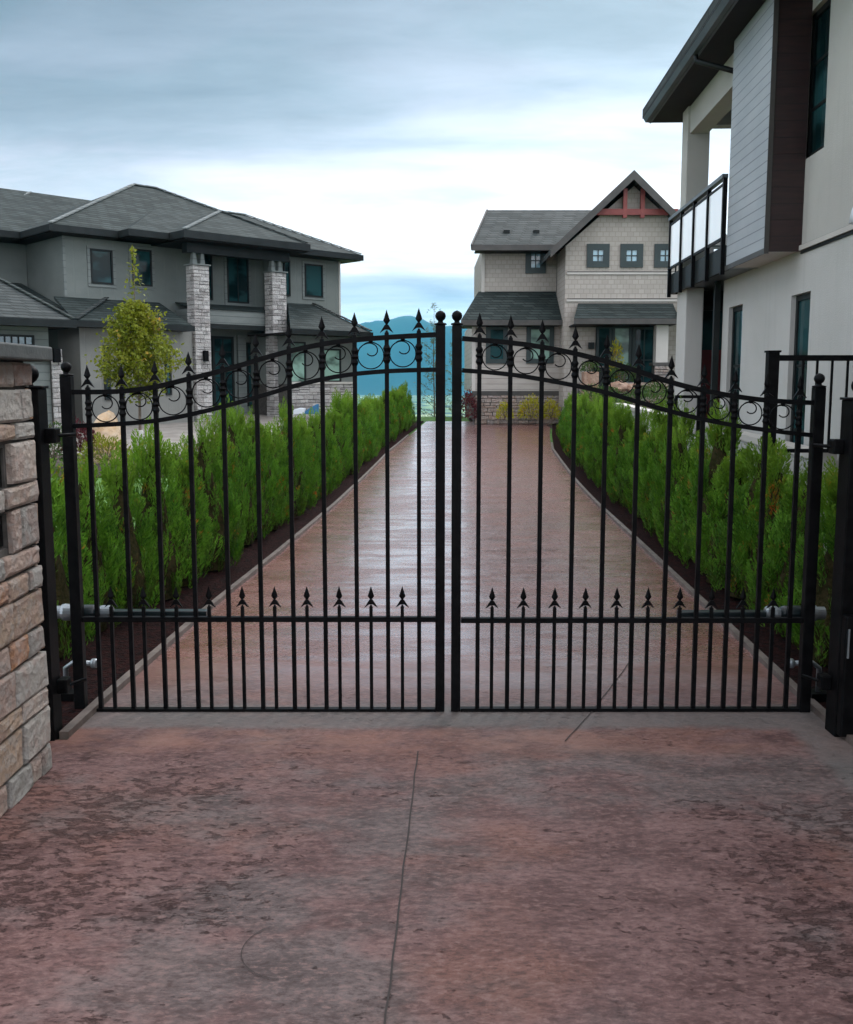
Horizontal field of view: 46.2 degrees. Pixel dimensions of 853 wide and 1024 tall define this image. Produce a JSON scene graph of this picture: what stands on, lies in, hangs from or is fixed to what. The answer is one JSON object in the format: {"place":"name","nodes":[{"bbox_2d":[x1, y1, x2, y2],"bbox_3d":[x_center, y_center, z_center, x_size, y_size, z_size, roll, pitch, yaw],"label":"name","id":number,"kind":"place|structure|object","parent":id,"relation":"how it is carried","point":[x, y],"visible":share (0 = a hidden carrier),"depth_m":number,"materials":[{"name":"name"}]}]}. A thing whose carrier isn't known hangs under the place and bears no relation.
{"place":"outdoors","nodes":[
{"label":"outdoors","id":0,"kind":"place"},
{"bbox_2d":[49,414,308,453],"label":"forecourt","id":1,"kind":"structure","parent":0,"point":[172,432],"depth_m":27.35,"materials":[{"name":"concrete"}]},
{"bbox_2d":[51,395,553,739],"bbox_3d":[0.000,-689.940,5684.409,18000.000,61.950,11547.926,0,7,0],"label":"ground","id":2,"kind":"structure","parent":0,"point":[425,406],"depth_m":2297.40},
{"bbox_2d":[0,278,76,431],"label":"garage wing","id":3,"kind":"structure","parent":2,"relation":"on","point":[28,316],"depth_m":24.56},
{"bbox_2d":[0,334,34,344],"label":"window","id":4,"kind":"structure","parent":3,"relation":"in","point":[9,338],"depth_m":24.19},
{"bbox_2d":[50,455,182,476],"bbox_3d":[-6.229,-0.913,19.490,5.542,0.119,3.700,0,7,0],"label":"planting bed","id":5,"kind":"object","parent":2,"relation":"on","point":[59,461],"depth_m":19.47,"materials":[{"name":"soil"}]},
{"bbox_2d":[48,421,77,463],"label":"bed bush","id":6,"kind":"object","parent":5,"relation":"on","point":[54,454],"visible":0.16,"depth_m":18.54,"materials":[{"name":"green plant"}]},
{"bbox_2d":[60,416,99,452],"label":"bed bush","id":7,"kind":"object","parent":5,"relation":"on","point":[79,437],"visible":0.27,"depth_m":18.79,"materials":[{"name":"red plant"}]},
{"bbox_2d":[77,432,131,464],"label":"bed bush","id":8,"kind":"object","parent":5,"relation":"on","point":[102,445],"visible":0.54,"depth_m":18.10,"materials":[{"name":"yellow plant"}]},
{"bbox_2d":[92,410,120,462],"bbox_3d":[-6.359,-1.394,19.986,0.653,1.269,0.611,0,7,0],"label":"boulder","id":9,"kind":"object","parent":5,"relation":"on","point":[114,431],"visible":0.31,"depth_m":19.76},
{"bbox_2d":[84,245,193,448],"bbox_3d":[-5.850,-3.193,20.188,1.725,4.326,2.245,6,9,40],"label":"young tree","id":10,"kind":"object","parent":5,"relation":"on","point":[132,344],"visible":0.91,"depth_m":20.02,"materials":[{"name":"green plant"}]},
{"bbox_2d":[0,183,372,425],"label":"dark hip roof house","id":11,"kind":"structure","parent":2,"relation":"on","point":[213,280],"depth_m":30.58,"materials":[{"name":"grey"}]},
{"bbox_2d":[86,245,115,287],"bbox_3d":[-9.477,-7.152,29.167,0.859,1.163,0.070,-7,10,-43],"label":"window","id":12,"kind":"structure","parent":11,"relation":"in","point":[101,264],"depth_m":29.16,"materials":[{"name":"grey glass"}]},
{"bbox_2d":[128,245,154,289],"bbox_3d":[-8.545,-7.332,30.023,0.822,1.253,0.070,-7,10,-43],"label":"window","id":13,"kind":"structure","parent":11,"relation":"in","point":[144,257],"depth_m":30.06,"materials":[{"name":"teal glass"}]},
{"bbox_2d":[204,255,212,299],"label":"window","id":14,"kind":"structure","parent":11,"relation":"in","point":[208,259],"depth_m":31.61,"materials":[{"name":"black glass"}]},
{"bbox_2d":[211,336,234,405],"bbox_3d":[-6.546,-4.533,32.227,0.788,2.221,0.070,-7,10,-43],"label":"entry door","id":15,"kind":"structure","parent":11,"relation":"in","point":[216,341],"depth_m":32.18,"materials":[{"name":"glass"}]},
{"bbox_2d":[224,257,250,306],"bbox_3d":[-6.098,-7.568,32.293,0.982,1.790,0.070,-7,10,-43],"label":"window","id":16,"kind":"structure","parent":11,"relation":"in","point":[237,272],"depth_m":32.31,"materials":[{"name":"teal glass"}]},
{"bbox_2d":[290,342,305,381],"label":"window","id":17,"kind":"structure","parent":11,"relation":"in","point":[298,367],"depth_m":31.51,"materials":[{"name":"green glass"}]},
{"bbox_2d":[302,260,324,300],"bbox_3d":[-3.800,-7.786,33.667,0.932,1.255,0.070,-7,10,-43],"label":"window","id":18,"kind":"structure","parent":11,"relation":"in","point":[313,273],"depth_m":33.66,"materials":[{"name":"teal glass"}]},
{"bbox_2d":[324,349,340,381],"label":"window","id":19,"kind":"structure","parent":11,"relation":"in","point":[334,364],"depth_m":32.43,"materials":[{"name":"green glass"}]},
{"bbox_2d":[59,434,408,739],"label":"kerb","id":20,"kind":"structure","parent":2,"relation":"on","point":[74,725],"depth_m":6.61,"materials":[{"name":"concrete"}]},
{"bbox_2d":[59,421,423,727],"bbox_3d":[-1.767,-0.844,17.562,1.688,0.590,25.913,0,7,4],"label":"mulch bed","id":21,"kind":"object","parent":2,"relation":"on","point":[272,542],"visible":0.23,"depth_m":7.70,"materials":[{"name":"brown soil"}]},
{"bbox_2d":[61,658,96,700],"bbox_3d":[-1.859,0.888,5.346,0.242,0.232,0.117,0,7,0],"label":"spotlight","id":22,"kind":"object","parent":21,"relation":"on","point":[91,663],"visible":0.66,"depth_m":5.32,"materials":[{"name":"silver metal"}]},
{"bbox_2d":[50,457,108,660],"bbox_3d":[-2.355,0.211,6.104,0.719,1.447,0.768,2,5,29],"label":"cedar shrub","id":23,"kind":"object","parent":21,"relation":"on","point":[62,585],"visible":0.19,"depth_m":6.08,"materials":[{"name":"green plant"}]},
{"bbox_2d":[52,445,137,634],"bbox_3d":[-2.296,0.200,6.741,0.670,1.305,0.657,6,8,35],"label":"cedar shrub","id":24,"kind":"object","parent":21,"relation":"on","point":[108,562],"visible":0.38,"depth_m":6.70,"materials":[{"name":"green plant"}]},
{"bbox_2d":[95,441,167,608],"bbox_3d":[-2.207,0.138,7.215,0.621,1.308,0.651,-6,9,-38],"label":"cedar shrub","id":25,"kind":"object","parent":21,"relation":"on","point":[114,493],"visible":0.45,"depth_m":7.17,"materials":[{"name":"green plant"}]},
{"bbox_2d":[127,416,198,600],"bbox_3d":[-2.113,-0.011,7.754,0.760,1.472,0.691,9,12,41],"label":"cedar shrub","id":26,"kind":"object","parent":21,"relation":"on","point":[173,573],"visible":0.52,"depth_m":7.68,"materials":[{"name":"green plant"}]},
{"bbox_2d":[161,435,223,588],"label":"cedar shrub","id":27,"kind":"object","parent":21,"relation":"on","point":[201,503],"visible":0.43,"depth_m":8.27,"materials":[{"name":"green plant"}]},
{"bbox_2d":[180,413,246,571],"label":"cedar shrub","id":28,"kind":"object","parent":21,"relation":"on","point":[206,474],"visible":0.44,"depth_m":8.91,"materials":[{"name":"green plant"}]},
{"bbox_2d":[204,406,249,552],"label":"cedar shrub","id":29,"kind":"object","parent":21,"relation":"on","point":[215,428],"visible":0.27,"depth_m":9.54,"materials":[{"name":"green plant"}]},
{"bbox_2d":[217,394,270,544],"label":"cedar shrub","id":30,"kind":"object","parent":21,"relation":"on","point":[235,428],"visible":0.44,"depth_m":10.31,"materials":[{"name":"green plant"}]},
{"bbox_2d":[241,407,288,538],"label":"cedar shrub","id":31,"kind":"object","parent":21,"relation":"on","point":[271,485],"visible":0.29,"depth_m":10.86,"materials":[{"name":"green plant"}]},
{"bbox_2d":[260,423,288,529],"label":"cedar shrub","id":32,"kind":"object","parent":21,"relation":"on","point":[271,450],"visible":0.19,"depth_m":11.46,"materials":[{"name":"green plant"}]},
{"bbox_2d":[264,419,299,523],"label":"cedar shrub","id":33,"kind":"object","parent":21,"relation":"on","point":[278,440],"visible":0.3,"depth_m":11.96,"materials":[{"name":"green plant"}]},
{"bbox_2d":[274,396,310,518],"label":"cedar shrub","id":34,"kind":"object","parent":21,"relation":"on","point":[298,462],"visible":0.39,"depth_m":12.43,"materials":[{"name":"green plant"}]},
{"bbox_2d":[292,415,319,512],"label":"cedar shrub","id":35,"kind":"object","parent":21,"relation":"on","point":[302,428],"visible":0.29,"depth_m":13.08,"materials":[{"name":"green plant"}]},
{"bbox_2d":[297,413,319,506],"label":"cedar shrub","id":36,"kind":"object","parent":21,"relation":"on","point":[311,471],"visible":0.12,"depth_m":13.63,"materials":[{"name":"green plant"}]},
{"bbox_2d":[296,412,329,500],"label":"cedar shrub","id":37,"kind":"object","parent":21,"relation":"on","point":[318,458],"visible":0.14,"depth_m":14.19,"materials":[{"name":"green plant"}]},
{"bbox_2d":[306,407,336,496],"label":"cedar shrub","id":38,"kind":"object","parent":21,"relation":"on","point":[316,440],"visible":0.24,"depth_m":14.80,"materials":[{"name":"green plant"}]},
{"bbox_2d":[313,408,344,489],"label":"cedar shrub","id":39,"kind":"object","parent":21,"relation":"on","point":[330,447],"visible":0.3,"depth_m":15.42,"materials":[{"name":"green plant"}]},
{"bbox_2d":[325,402,352,481],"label":"cedar shrub","id":40,"kind":"object","parent":21,"relation":"on","point":[336,423],"visible":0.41,"depth_m":16.57,"materials":[{"name":"green plant"}]},
{"bbox_2d":[325,386,359,476],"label":"cedar shrub","id":41,"kind":"object","parent":21,"relation":"on","point":[341,405],"visible":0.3,"depth_m":17.23,"materials":[{"name":"green plant"}]},
{"bbox_2d":[342,389,364,473],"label":"cedar shrub","id":42,"kind":"object","parent":21,"relation":"on","point":[349,410],"visible":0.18,"depth_m":17.71,"materials":[{"name":"green plant"}]},
{"bbox_2d":[357,394,377,461],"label":"cedar shrub","id":43,"kind":"object","parent":21,"relation":"on","point":[361,409],"visible":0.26,"depth_m":19.69,"materials":[{"name":"green plant"}]},
{"bbox_2d":[362,402,379,459],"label":"cedar shrub","id":44,"kind":"object","parent":21,"relation":"on","point":[373,431],"visible":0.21,"depth_m":20.24,"materials":[{"name":"green plant"}]},
{"bbox_2d":[379,390,398,441],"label":"cedar shrub","id":45,"kind":"object","parent":21,"relation":"on","point":[393,421],"visible":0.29,"depth_m":23.88,"materials":[{"name":"green plant"}]},
{"bbox_2d":[391,386,406,434],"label":"cedar shrub","id":46,"kind":"object","parent":21,"relation":"on","point":[394,395],"visible":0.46,"depth_m":25.80,"materials":[{"name":"green plant"}]},
{"bbox_2d":[413,303,450,416],"bbox_3d":[0.275,-4.926,36.727,1.438,5.520,1.574,-6,10,-40],"label":"slender conifer","id":47,"kind":"object","parent":2,"relation":"on","point":[434,353],"visible":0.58,"depth_m":36.61,"materials":[{"name":"green plant"}]},
{"bbox_2d":[461,170,726,423],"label":"shake sided house","id":48,"kind":"structure","parent":2,"relation":"on","point":[596,275],"depth_m":28.31,"materials":[{"name":"beige"}]},
{"bbox_2d":[486,327,507,363],"bbox_3d":[2.053,-4.898,29.201,0.638,1.110,0.070,0,7,0],"label":"window","id":49,"kind":"structure","parent":48,"relation":"in","point":[491,332],"depth_m":29.19,"materials":[{"name":"teal glass"}]},
{"bbox_2d":[525,253,545,273],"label":"window","id":50,"kind":"structure","parent":48,"relation":"in","point":[532,260],"depth_m":29.87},
{"bbox_2d":[526,327,553,363],"bbox_3d":[3.317,-4.898,29.201,0.805,1.110,0.070,0,7,0],"label":"window","id":51,"kind":"structure","parent":48,"relation":"in","point":[532,333],"depth_m":29.18,"materials":[{"name":"green glass"}]},
{"bbox_2d":[587,244,609,267],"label":"window","id":52,"kind":"structure","parent":48,"relation":"in","point":[598,255],"depth_m":27.88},
{"bbox_2d":[611,327,631,382],"bbox_3d":[5.504,-4.044,28.281,0.545,2.398,0.070,0,7,0],"label":"entry door","id":53,"kind":"structure","parent":48,"relation":"in","point":[623,335],"depth_m":28.18,"materials":[{"name":"green glass"}]},
{"bbox_2d":[620,244,642,267],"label":"window","id":54,"kind":"structure","parent":48,"relation":"in","point":[631,255],"depth_m":27.89,"materials":[{"name":"glass"}]},
{"bbox_2d":[654,244,667,267],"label":"window","id":55,"kind":"structure","parent":48,"relation":"in","point":[660,250],"depth_m":27.89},
{"bbox_2d":[552,424,827,708],"bbox_3d":[3.168,-0.746,16.983,1.301,0.540,25.055,0,7,4],"label":"mulch bed","id":56,"kind":"object","parent":2,"relation":"on","point":[621,513],"visible":0.17,"depth_m":8.88,"materials":[{"name":"brown soil"}]},
{"bbox_2d":[568,390,590,462],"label":"cedar shrub","id":57,"kind":"object","parent":56,"relation":"on","point":[584,402],"visible":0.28,"depth_m":19.43,"materials":[{"name":"green plant"}]},
{"bbox_2d":[576,392,597,466],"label":"cedar shrub","id":58,"kind":"object","parent":56,"relation":"on","point":[580,434],"visible":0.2,"depth_m":18.82,"materials":[{"name":"green plant"}]},
{"bbox_2d":[576,399,602,474],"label":"cedar shrub","id":59,"kind":"object","parent":56,"relation":"on","point":[589,426],"visible":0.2,"depth_m":17.53,"materials":[{"name":"green plant"}]},
{"bbox_2d":[576,393,602,470],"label":"cedar shrub","id":60,"kind":"object","parent":56,"relation":"on","point":[592,404],"visible":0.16,"depth_m":18.14,"materials":[{"name":"green plant"}]},
{"bbox_2d":[583,397,612,484],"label":"cedar shrub","id":61,"kind":"object","parent":56,"relation":"on","point":[595,432],"visible":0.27,"depth_m":16.25,"materials":[{"name":"green plant"}]},
{"bbox_2d":[591,398,619,489],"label":"cedar shrub","id":62,"kind":"object","parent":56,"relation":"on","point":[596,472],"visible":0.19,"depth_m":15.67,"materials":[{"name":"green plant"}]},
{"bbox_2d":[600,399,634,497],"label":"cedar shrub","id":63,"kind":"object","parent":56,"relation":"on","point":[625,420],"visible":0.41,"depth_m":14.37,"materials":[{"name":"green plant"}]},
{"bbox_2d":[606,427,633,504],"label":"cedar shrub","id":64,"kind":"object","parent":56,"relation":"on","point":[612,493],"visible":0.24,"depth_m":13.93,"materials":[{"name":"green plant"}]},
{"bbox_2d":[612,406,652,507],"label":"cedar shrub","id":65,"kind":"object","parent":56,"relation":"on","point":[643,428],"visible":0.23,"depth_m":13.23,"materials":[{"name":"green plant"}]},
{"bbox_2d":[622,425,654,517],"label":"cedar shrub","id":66,"kind":"object","parent":56,"relation":"on","point":[627,493],"visible":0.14,"depth_m":12.43,"materials":[{"name":"green plant"}]},
{"bbox_2d":[631,394,667,521],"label":"cedar shrub","id":67,"kind":"object","parent":56,"relation":"on","point":[658,417],"visible":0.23,"depth_m":11.82,"materials":[{"name":"green plant"}]},
{"bbox_2d":[630,413,677,532],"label":"cedar shrub","id":68,"kind":"object","parent":56,"relation":"on","point":[660,433],"visible":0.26,"depth_m":11.25,"materials":[{"name":"green plant"}]},
{"bbox_2d":[640,396,699,537],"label":"cedar shrub","id":69,"kind":"object","parent":56,"relation":"on","point":[689,423],"visible":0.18,"depth_m":10.71,"materials":[{"name":"green plant"}]},
{"bbox_2d":[651,418,695,548],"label":"cedar shrub","id":70,"kind":"object","parent":56,"relation":"on","point":[679,456],"visible":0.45,"depth_m":10.14,"materials":[{"name":"green plant"}]},
{"bbox_2d":[663,431,711,559],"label":"cedar shrub","id":71,"kind":"object","parent":56,"relation":"on","point":[676,505],"visible":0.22,"depth_m":9.60,"materials":[{"name":"green plant"}]},
{"bbox_2d":[671,399,751,568],"bbox_3d":[2.613,-0.229,8.934,0.826,1.609,0.743,0,7,9],"label":"cedar shrub","id":72,"kind":"object","parent":56,"relation":"on","point":[720,444],"visible":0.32,"depth_m":8.85,"materials":[{"name":"green plant"}]},
{"bbox_2d":[683,444,756,589],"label":"cedar shrub","id":73,"kind":"object","parent":56,"relation":"on","point":[716,500],"visible":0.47,"depth_m":8.25,"materials":[{"name":"green plant"}]},
{"bbox_2d":[703,426,790,598],"bbox_3d":[2.564,0.023,7.788,0.756,1.394,0.720,6,10,41],"label":"cedar shrub","id":74,"kind":"object","parent":56,"relation":"on","point":[748,452],"visible":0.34,"depth_m":7.75,"materials":[{"name":"green plant"}]},
{"bbox_2d":[725,438,792,609],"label":"cedar shrub","id":75,"kind":"object","parent":56,"relation":"on","point":[774,497],"visible":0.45,"depth_m":7.16,"materials":[{"name":"green plant"}]},
{"bbox_2d":[744,456,833,636],"bbox_3d":[2.518,0.223,6.624,0.684,1.287,0.731,-3,8,-28],"label":"cedar shrub","id":76,"kind":"object","parent":56,"relation":"on","point":[780,536],"visible":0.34,"depth_m":6.60,"materials":[{"name":"green plant"}]},
{"bbox_2d":[776,456,837,666],"bbox_3d":[2.496,0.276,5.964,0.816,1.350,0.734,-9,11,-42],"label":"cedar shrub","id":77,"kind":"object","parent":56,"relation":"on","point":[823,599],"visible":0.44,"depth_m":5.92,"materials":[{"name":"green plant"}]},
{"bbox_2d":[790,658,826,700],"bbox_3d":[2.029,0.888,5.346,0.242,0.232,0.117,0,7,0],"label":"spotlight","id":78,"kind":"object","parent":56,"relation":"on","point":[818,694],"visible":0.59,"depth_m":5.32,"materials":[{"name":"black metal"}]},
{"bbox_2d":[551,442,852,746],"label":"kerb","id":79,"kind":"structure","parent":2,"relation":"on","point":[817,709],"depth_m":7.58,"materials":[{"name":"concrete"}]},
{"bbox_2d":[642,0,852,471],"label":"stucco house","id":80,"kind":"structure","parent":2,"relation":"on","point":[769,83],"depth_m":9.41,"materials":[{"name":"white paint"}]},
{"bbox_2d":[667,174,727,297],"bbox_3d":[3.416,-3.201,11.901,0.530,1.032,2.836,0,7,2],"label":"balcony railing","id":81,"kind":"object","parent":80,"relation":"attached to","point":[699,227],"visible":0.93,"depth_m":11.60,"materials":[{"name":"glass"}]},
{"bbox_2d":[700,306,722,417],"bbox_3d":[3.857,-1.473,13.272,0.615,2.479,0.060,0,7,2],"label":"door","id":82,"kind":"structure","parent":80,"relation":"in","point":[707,310],"depth_m":13.18,"materials":[{"name":"black glass"}]},
{"bbox_2d":[729,305,742,420],"bbox_3d":[3.589,-1.366,11.494,0.050,1.970,0.578,0,7,2],"label":"window","id":83,"kind":"structure","parent":80,"relation":"in","point":[737,311],"depth_m":11.56,"materials":[{"name":"teal glass"}]},
{"bbox_2d":[790,292,810,444],"bbox_3d":[3.501,-1.055,9.284,0.050,1.909,0.529,0,7,2],"label":"window","id":84,"kind":"structure","parent":80,"relation":"in","point":[802,315],"depth_m":9.35,"materials":[{"name":"teal glass"}]},
{"bbox_2d":[806,0,830,158],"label":"window","id":85,"kind":"structure","parent":80,"relation":"in","point":[821,19],"depth_m":8.91,"materials":[{"name":"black glass"}]},
{"bbox_2d":[762,350,852,487],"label":"iron fence","id":86,"kind":"object","parent":2,"relation":"on","point":[774,358],"visible":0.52,"depth_m":7.80,"materials":[{"name":"metal"}]},
{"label":"garden bed","id":87,"kind":"structure","parent":2,"relation":"on","visible":0},
{"bbox_2d":[517,393,547,418],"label":"golden shrub","id":88,"kind":"object","parent":87,"relation":"on","point":[528,407],"visible":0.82,"depth_m":28.80,"materials":[{"name":"yellow plant"}]},
{"bbox_2d":[544,397,560,418],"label":"golden shrub","id":89,"kind":"object","parent":87,"relation":"on","point":[553,410],"visible":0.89,"depth_m":28.68,"materials":[{"name":"yellow plant"}]},
{"bbox_2d":[609,337,624,380],"bbox_3d":[5.238,-4.213,27.589,0.473,1.272,0.454,0,7,0],"label":"golden sapling","id":90,"kind":"object","parent":87,"relation":"on","point":[616,348],"visible":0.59,"depth_m":27.53,"materials":[{"name":"yellow plant"}]},
{"bbox_2d":[577,383,667,410],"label":"porch wall","id":91,"kind":"structure","parent":87,"relation":"on","point":[642,384],"depth_m":26.79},
{"bbox_2d":[581,372,598,400],"bbox_3d":[4.346,-3.308,26.595,0.400,0.830,0.400,0,7,0],"label":"stone planter","id":92,"kind":"object","parent":91,"relation":"on","point":[587,378],"visible":0.43,"depth_m":26.37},
{"bbox_2d":[609,362,636,382],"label":"shrub","id":93,"kind":"object","parent":91,"relation":"on","point":[618,373],"visible":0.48,"depth_m":27.25,"materials":[{"name":"green plant"}]},
{"bbox_2d":[614,385,673,408],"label":"garden bush","id":94,"kind":"object","parent":87,"relation":"on","point":[645,393],"visible":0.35,"depth_m":23.78,"materials":[{"name":"green plant"}]},
{"bbox_2d":[616,403,836,555],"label":"patio wall","id":95,"kind":"structure","parent":87,"relation":"on","point":[746,437],"depth_m":9.65,"materials":[{"name":"grey paint"}]},
{"bbox_2d":[0,0,730,325],"label":"sky","id":96,"kind":"structure","parent":0,"point":[385,131],"materials":[{"name":"blue"}]},
{"bbox_2d":[357,316,471,394],"bbox_3d":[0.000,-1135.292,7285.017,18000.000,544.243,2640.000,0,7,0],"label":"hills","id":97,"kind":"structure","parent":0,"point":[373,384],"depth_m":6450.24,"materials":[{"name":"blue"}]},
{"bbox_2d":[0,421,852,1023],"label":"driveway","id":98,"kind":"structure","parent":0,"point":[600,867],"depth_m":3.88,"materials":[{"name":"concrete"}]},
{"bbox_2d":[0,342,52,816],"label":"stone pillar","id":99,"kind":"structure","parent":98,"relation":"on","point":[25,752],"depth_m":4.11,"materials":[{"name":"beige stone"}]},
{"bbox_2d":[25,364,86,740],"bbox_3d":[-1.787,0.204,4.759,0.224,1.795,0.198,0,7,0],"label":"gate post","id":100,"kind":"object","parent":98,"relation":"on","point":[57,686],"visible":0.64,"depth_m":4.70,"materials":[{"name":"black metal"}]},
{"bbox_2d":[59,309,445,711],"bbox_3d":[-0.868,0.020,5.093,1.935,2.086,0.068,0,7,0],"label":"gate leaf","id":101,"kind":"object","parent":100,"relation":"attached to","point":[78,618],"visible":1,"depth_m":5.10,"materials":[{"name":"black metal"}]},
{"bbox_2d":[57,603,206,620],"bbox_3d":[-1.552,0.525,5.248,0.805,0.091,0.092,0,7,0],"label":"gate opener","id":102,"kind":"object","parent":101,"relation":"attached to","point":[63,611],"visible":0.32,"depth_m":5.22,"materials":[{"name":"metal"}]},
{"bbox_2d":[384,751,418,1023],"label":"driveway joint","id":103,"kind":"object","parent":98,"relation":"on","point":[387,1001],"visible":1,"depth_m":3.26,"materials":[{"name":"grey"}]},
{"bbox_2d":[462,387,476,418],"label":"maroon bush","id":104,"kind":"object","parent":98,"relation":"on","point":[466,401],"visible":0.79,"depth_m":29.15,"materials":[{"name":"red plant"}]},
{"bbox_2d":[801,381,852,736],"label":"gate post","id":105,"kind":"object","parent":98,"relation":"on","point":[836,682],"visible":0.99,"depth_m":4.75,"materials":[{"name":"black metal"}]},
{"bbox_2d":[451,310,825,712],"bbox_3d":[1.061,0.026,5.094,1.879,2.069,0.068,0,7,0],"label":"gate leaf","id":106,"kind":"object","parent":105,"relation":"attached to","point":[815,435],"visible":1,"depth_m":5.10,"materials":[{"name":"black metal"}]},
{"bbox_2d":[676,605,826,620],"bbox_3d":[1.702,0.530,5.249,0.768,0.091,0.092,0,7,0],"label":"gate opener","id":107,"kind":"object","parent":106,"relation":"attached to","point":[820,613],"visible":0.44,"depth_m":5.22,"materials":[{"name":"metal"}]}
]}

